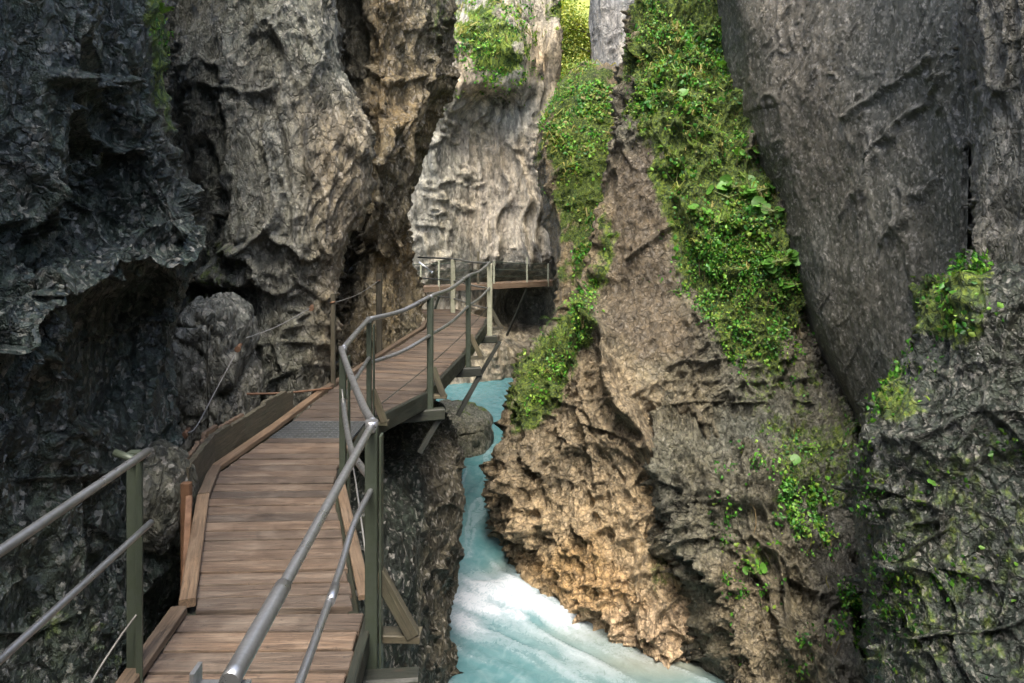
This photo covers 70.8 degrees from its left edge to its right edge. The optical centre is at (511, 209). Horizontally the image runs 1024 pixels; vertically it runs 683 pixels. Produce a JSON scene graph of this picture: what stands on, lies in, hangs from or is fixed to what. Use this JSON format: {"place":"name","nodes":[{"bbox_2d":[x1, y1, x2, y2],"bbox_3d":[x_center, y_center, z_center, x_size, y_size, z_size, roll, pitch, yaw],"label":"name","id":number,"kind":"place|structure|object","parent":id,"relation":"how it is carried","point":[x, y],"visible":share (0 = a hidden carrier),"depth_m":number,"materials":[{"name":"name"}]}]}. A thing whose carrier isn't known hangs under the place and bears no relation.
{"place":"outdoors","nodes":[
{"label":"outdoors","id":0,"kind":"place"},
{"bbox_2d":[561,0,589,63],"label":"hillside","id":1,"kind":"structure","parent":0,"point":[585,5],"depth_m":62.58,"materials":[{"name":"plant"}]},
{"bbox_2d":[560,2,591,76],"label":"tree","id":2,"kind":"object","parent":1,"relation":"on","point":[574,28],"visible":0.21,"depth_m":49.58,"materials":[{"name":"green plant"}]},
{"bbox_2d":[561,0,590,73],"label":"tree","id":3,"kind":"object","parent":1,"relation":"on","point":[575,49],"visible":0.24,"depth_m":50.52,"materials":[{"name":"green plant"}]},
{"bbox_2d":[436,378,724,682],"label":"river","id":4,"kind":"structure","parent":0,"point":[507,624],"depth_m":11.77,"materials":[{"name":"liquid"}]},
{"bbox_2d":[439,399,493,457],"bbox_3d":[-1.429,6.081,19.703,1.891,1.476,2.499,0,0,0],"label":"boulder","id":5,"kind":"object","parent":4,"relation":"in","point":[472,423],"visible":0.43,"depth_m":19.07,"materials":[{"name":"stone"}]},
{"label":"ground","id":6,"kind":"structure","parent":0,"visible":0},
{"bbox_2d":[0,0,206,682],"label":"cliff left front","id":7,"kind":"structure","parent":6,"relation":"on","point":[102,241],"depth_m":4.64,"materials":[{"name":"grey stone"}]},
{"bbox_2d":[125,438,198,554],"bbox_3d":[-2.715,2.220,5.563,0.487,0.870,0.660,0,0,0],"label":"rock outcrop","id":8,"kind":"object","parent":7,"relation":"on","point":[166,463],"visible":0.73,"depth_m":5.38,"materials":[{"name":"stone"}]},
{"bbox_2d":[149,1,179,70],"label":"ground cover","id":9,"kind":"object","parent":7,"relation":"on","point":[166,42],"visible":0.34,"depth_m":6.06,"materials":[{"name":"green plant"}]},
{"bbox_2d":[159,2,173,13],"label":"fern","id":10,"kind":"object","parent":7,"relation":"on","point":[162,10],"visible":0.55,"depth_m":6.01,"materials":[{"name":"green plant"}]},
{"bbox_2d":[172,292,262,451],"bbox_3d":[-3.428,1.854,8.227,0.890,1.812,1.359,0,0,0],"label":"rock outcrop","id":11,"kind":"object","parent":7,"relation":"on","point":[212,332],"visible":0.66,"depth_m":7.80,"materials":[{"name":"stone"}]},
{"bbox_2d":[182,343,241,438],"bbox_3d":[-2.887,1.730,6.986,0.126,0.722,0.902,0,0,17],"label":"safety cable","id":12,"kind":"object","parent":11,"relation":"attached to","point":[237,348],"visible":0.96,"depth_m":6.94,"materials":[{"name":"metal"}]},
{"bbox_2d":[247,387,331,394],"bbox_3d":[-2.702,2.157,8.571,1.157,0.112,0.182,0,0,-27],"label":"iron rod","id":13,"kind":"object","parent":7,"relation":"attached to","point":[300,391],"visible":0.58,"depth_m":8.58,"materials":[{"name":"metal"}]},
{"bbox_2d":[162,0,376,417],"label":"cliff pillar","id":14,"kind":"structure","parent":6,"relation":"on","point":[274,138],"depth_m":9.31,"materials":[{"name":"stone"}]},
{"bbox_2d":[246,304,313,337],"bbox_3d":[-2.617,1.275,8.320,0.134,0.232,1.162,0,0,21],"label":"safety cable","id":15,"kind":"object","parent":14,"relation":"attached to","point":[311,308],"visible":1,"depth_m":8.41,"materials":[{"name":"metal"}]},
{"bbox_2d":[125,400,465,682],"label":"cliff bank","id":16,"kind":"structure","parent":6,"relation":"on","point":[424,500],"depth_m":9.53,"materials":[{"name":"stone"}]},
{"bbox_2d":[329,0,460,453],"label":"cliff ochre column","id":17,"kind":"structure","parent":6,"relation":"on","point":[402,73],"depth_m":12.91,"materials":[{"name":"stone"}]},
{"bbox_2d":[115,309,501,682],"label":"boardwalk","id":18,"kind":"structure","parent":17,"relation":"attached to","point":[257,509],"depth_m":4.91,"materials":[{"name":"brown wood"}]},
{"bbox_2d":[0,447,153,682],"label":"railing","id":19,"kind":"object","parent":18,"relation":"attached to","point":[131,466],"visible":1,"depth_m":3.45,"materials":[{"name":"grey metal"}]},
{"bbox_2d":[180,391,292,589],"bbox_3d":[-2.456,2.915,6.158,0.470,1.957,3.867,0,0,-7],"label":"retaining board","id":20,"kind":"object","parent":18,"relation":"attached to","point":[215,443],"visible":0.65,"depth_m":6.48,"materials":[{"name":"brown wood"}]},
{"bbox_2d":[330,293,335,388],"bbox_3d":[-2.290,1.820,9.213,0.068,1.500,0.070,0,0,0],"label":"wooden post","id":21,"kind":"object","parent":18,"relation":"on","point":[333,337],"visible":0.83,"depth_m":9.19,"materials":[{"name":"brown wood"}]},
{"bbox_2d":[337,281,377,301],"bbox_3d":[-2.210,1.171,10.350,0.010,0.091,2.306,0,0,4],"label":"safety cable","id":22,"kind":"object","parent":21,"relation":"attached to","point":[357,294],"visible":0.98,"depth_m":10.30,"materials":[{"name":"metal"}]},
{"bbox_2d":[189,256,502,682],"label":"railing","id":23,"kind":"object","parent":18,"relation":"attached to","point":[380,586],"visible":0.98,"depth_m":3.88,"materials":[{"name":"grey metal"}]},
{"bbox_2d":[376,273,381,353],"bbox_3d":[-2.130,1.795,11.542,0.090,1.550,0.106,0,0,0],"label":"wooden post","id":24,"kind":"object","parent":18,"relation":"on","point":[378,312],"visible":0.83,"depth_m":11.51,"materials":[{"name":"brown wood"}]},
{"bbox_2d":[407,0,563,384],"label":"cliff back","id":25,"kind":"structure","parent":6,"relation":"on","point":[477,187],"depth_m":27.76,"materials":[{"name":"stone"}]},
{"bbox_2d":[423,279,552,335],"bbox_3d":[-1.216,3.783,26.675,6.217,2.266,1.874,0,0,-25],"label":"footbridge","id":26,"kind":"object","parent":25,"relation":"attached to","point":[501,285],"visible":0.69,"depth_m":26.25,"materials":[{"name":"brown wood"}]},
{"bbox_2d":[413,251,548,290],"bbox_3d":[-0.953,2.165,25.445,5.461,1.350,1.064,0,0,-28],"label":"railing","id":27,"kind":"object","parent":26,"relation":"attached to","point":[493,269],"visible":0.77,"depth_m":25.81,"materials":[{"name":"metal"}]},
{"bbox_2d":[445,0,563,121],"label":"ground cover","id":28,"kind":"object","parent":25,"relation":"on","point":[490,79],"visible":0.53,"depth_m":26.36,"materials":[{"name":"green plant"}]},
{"bbox_2d":[453,0,565,102],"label":"grass","id":29,"kind":"structure","parent":25,"relation":"on","point":[460,31],"depth_m":26.47,"materials":[{"name":"green plant"}]},
{"bbox_2d":[532,61,616,323],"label":"cliff green spur","id":30,"kind":"structure","parent":6,"relation":"on","point":[567,234],"depth_m":19.68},
{"bbox_2d":[534,59,616,279],"bbox_3d":[2.000,-1.247,22.570,2.687,7.539,9.607,0,0,0],"label":"ground cover","id":31,"kind":"object","parent":30,"relation":"on","point":[598,116],"visible":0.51,"depth_m":20.29,"materials":[{"name":"green plant"}]},
{"bbox_2d":[588,0,633,65],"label":"rock face","id":32,"kind":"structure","parent":6,"relation":"on","point":[606,23],"depth_m":24.66,"materials":[{"name":"stone"}]},
{"bbox_2d":[479,0,824,668],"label":"cliff buttress","id":33,"kind":"structure","parent":6,"relation":"on","point":[571,521],"depth_m":12.76,"materials":[{"name":"brown stone"}]},
{"bbox_2d":[512,188,618,416],"bbox_3d":[1.524,2.527,16.648,3.227,6.146,8.098,0,0,0],"label":"ground cover","id":34,"kind":"object","parent":33,"relation":"on","point":[574,313],"visible":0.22,"depth_m":13.44,"materials":[{"name":"green plant"}]},
{"bbox_2d":[556,310,583,405],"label":"hanging stems","id":35,"kind":"object","parent":33,"relation":"hanging from","point":[582,328],"visible":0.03,"depth_m":12.70,"materials":[{"name":"green plant"}]},
{"bbox_2d":[558,297,590,310],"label":"fern","id":36,"kind":"object","parent":33,"relation":"on","point":[574,302],"visible":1,"depth_m":12.80,"materials":[{"name":"green plant"}]},
{"bbox_2d":[657,87,687,96],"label":"broad leaved plant","id":37,"kind":"object","parent":33,"relation":"on","point":[682,92],"visible":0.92,"depth_m":13.51,"materials":[{"name":"green plant"}]},
{"bbox_2d":[688,203,711,216],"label":"broad leaved plant","id":38,"kind":"object","parent":33,"relation":"on","point":[694,206],"visible":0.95,"depth_m":12.66,"materials":[{"name":"green plant"}]},
{"bbox_2d":[628,45,787,299],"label":"hanging stems","id":39,"kind":"object","parent":33,"relation":"hanging from","point":[706,165],"visible":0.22,"depth_m":13.26,"materials":[{"name":"green plant"}]},
{"bbox_2d":[616,0,803,322],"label":"ground cover","id":40,"kind":"object","parent":33,"relation":"on","point":[730,226],"visible":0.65,"depth_m":13.14,"materials":[{"name":"green plant"}]},
{"bbox_2d":[717,60,726,67],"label":"broad leaved plant","id":41,"kind":"object","parent":33,"relation":"on","point":[723,62],"visible":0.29,"depth_m":14.22,"materials":[{"name":"green plant"}]},
{"bbox_2d":[706,185,743,199],"bbox_3d":[3.881,-0.314,13.068,0.674,0.293,0.296,0,0,-9],"label":"broad leaved plant","id":42,"kind":"object","parent":33,"relation":"on","point":[710,189],"visible":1,"depth_m":13.05,"materials":[{"name":"green plant"}]},
{"bbox_2d":[643,230,816,407],"bbox_3d":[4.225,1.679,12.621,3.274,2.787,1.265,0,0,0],"label":"ground cover","id":43,"kind":"object","parent":33,"relation":"on","point":[721,272],"visible":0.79,"depth_m":12.55,"materials":[{"name":"green plant"}]},
{"bbox_2d":[716,174,755,194],"bbox_3d":[4.070,-0.450,13.090,0.703,0.408,0.345,0,0,0],"label":"broad leaved plant","id":44,"kind":"object","parent":33,"relation":"on","point":[725,182],"visible":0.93,"depth_m":13.07,"materials":[{"name":"green plant"}]},
{"bbox_2d":[671,212,805,389],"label":"hanging stems","id":45,"kind":"object","parent":33,"relation":"hanging from","point":[769,297],"visible":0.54,"depth_m":12.53,"materials":[{"name":"green plant"}]},
{"bbox_2d":[734,145,759,155],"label":"broad leaved plant","id":46,"kind":"object","parent":33,"relation":"on","point":[742,151],"visible":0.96,"depth_m":13.17,"materials":[{"name":"green plant"}]},
{"bbox_2d":[743,181,774,200],"bbox_3d":[4.439,-0.347,12.908,0.615,0.389,0.363,0,0,0],"label":"broad leaved plant","id":47,"kind":"object","parent":33,"relation":"on","point":[752,189],"visible":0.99,"depth_m":12.89,"materials":[{"name":"green plant"}]},
{"bbox_2d":[751,196,784,219],"bbox_3d":[4.548,0.002,12.757,0.657,0.507,0.409,0,0,0],"label":"broad leaved plant","id":48,"kind":"object","parent":33,"relation":"on","point":[762,204],"visible":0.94,"depth_m":12.69,"materials":[{"name":"green plant"}]},
{"bbox_2d":[762,249,800,274],"bbox_3d":[4.619,0.895,12.428,0.686,0.462,0.486,0,0,0],"label":"broad leaved plant","id":49,"kind":"object","parent":33,"relation":"on","point":[769,264],"visible":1,"depth_m":12.32,"materials":[{"name":"green plant"}]},
{"bbox_2d":[778,277,801,294],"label":"broad leaved plant","id":50,"kind":"object","parent":33,"relation":"on","point":[791,283],"visible":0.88,"depth_m":12.39,"materials":[{"name":"green plant"}]},
{"bbox_2d":[635,364,867,682],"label":"rock face","id":51,"kind":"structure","parent":6,"relation":"on","point":[684,480],"depth_m":10.50},
{"bbox_2d":[742,558,766,574],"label":"broad leaved plant","id":52,"kind":"object","parent":51,"relation":"on","point":[763,567],"visible":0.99,"depth_m":10.14,"materials":[{"name":"green plant"}]},
{"bbox_2d":[707,387,861,682],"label":"ground cover","id":53,"kind":"object","parent":51,"relation":"on","point":[850,600],"visible":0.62,"depth_m":10.09,"materials":[{"name":"green plant"}]},
{"bbox_2d":[784,454,800,466],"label":"broad leaved plant","id":54,"kind":"object","parent":51,"relation":"on","point":[796,458],"visible":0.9,"depth_m":10.64,"materials":[{"name":"green plant"}]},
{"bbox_2d":[741,408,857,662],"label":"hanging stems","id":55,"kind":"object","parent":51,"relation":"hanging from","point":[804,533],"visible":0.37,"depth_m":10.10,"materials":[{"name":"green plant"}]},
{"bbox_2d":[717,0,971,427],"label":"rock face","id":56,"kind":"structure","parent":6,"relation":"on","point":[854,111],"depth_m":10.45},
{"bbox_2d":[831,248,1023,682],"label":"cliff mossy block","id":57,"kind":"structure","parent":6,"relation":"on","point":[977,383],"depth_m":6.18,"materials":[{"name":"grey stone"}]},
{"bbox_2d":[927,478,938,485],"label":"broad leaved plant","id":58,"kind":"object","parent":57,"relation":"on","point":[930,481],"visible":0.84,"depth_m":6.25,"materials":[{"name":"green plant"}]},
{"bbox_2d":[843,411,1023,682],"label":"ground cover","id":59,"kind":"object","parent":57,"relation":"on","point":[910,577],"visible":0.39,"depth_m":6.36,"materials":[{"name":"green plant"}]},
{"bbox_2d":[863,246,1003,422],"bbox_3d":[4.471,1.493,7.751,1.334,2.269,3.579,0,0,30],"label":"ground cover","id":60,"kind":"object","parent":57,"relation":"on","point":[972,267],"visible":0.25,"depth_m":6.95,"materials":[{"name":"green plant"}]},
{"bbox_2d":[952,0,1023,269],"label":"rock face","id":61,"kind":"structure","parent":57,"relation":"on","point":[989,46],"depth_m":7.28,"materials":[{"name":"stone"}]}
]}

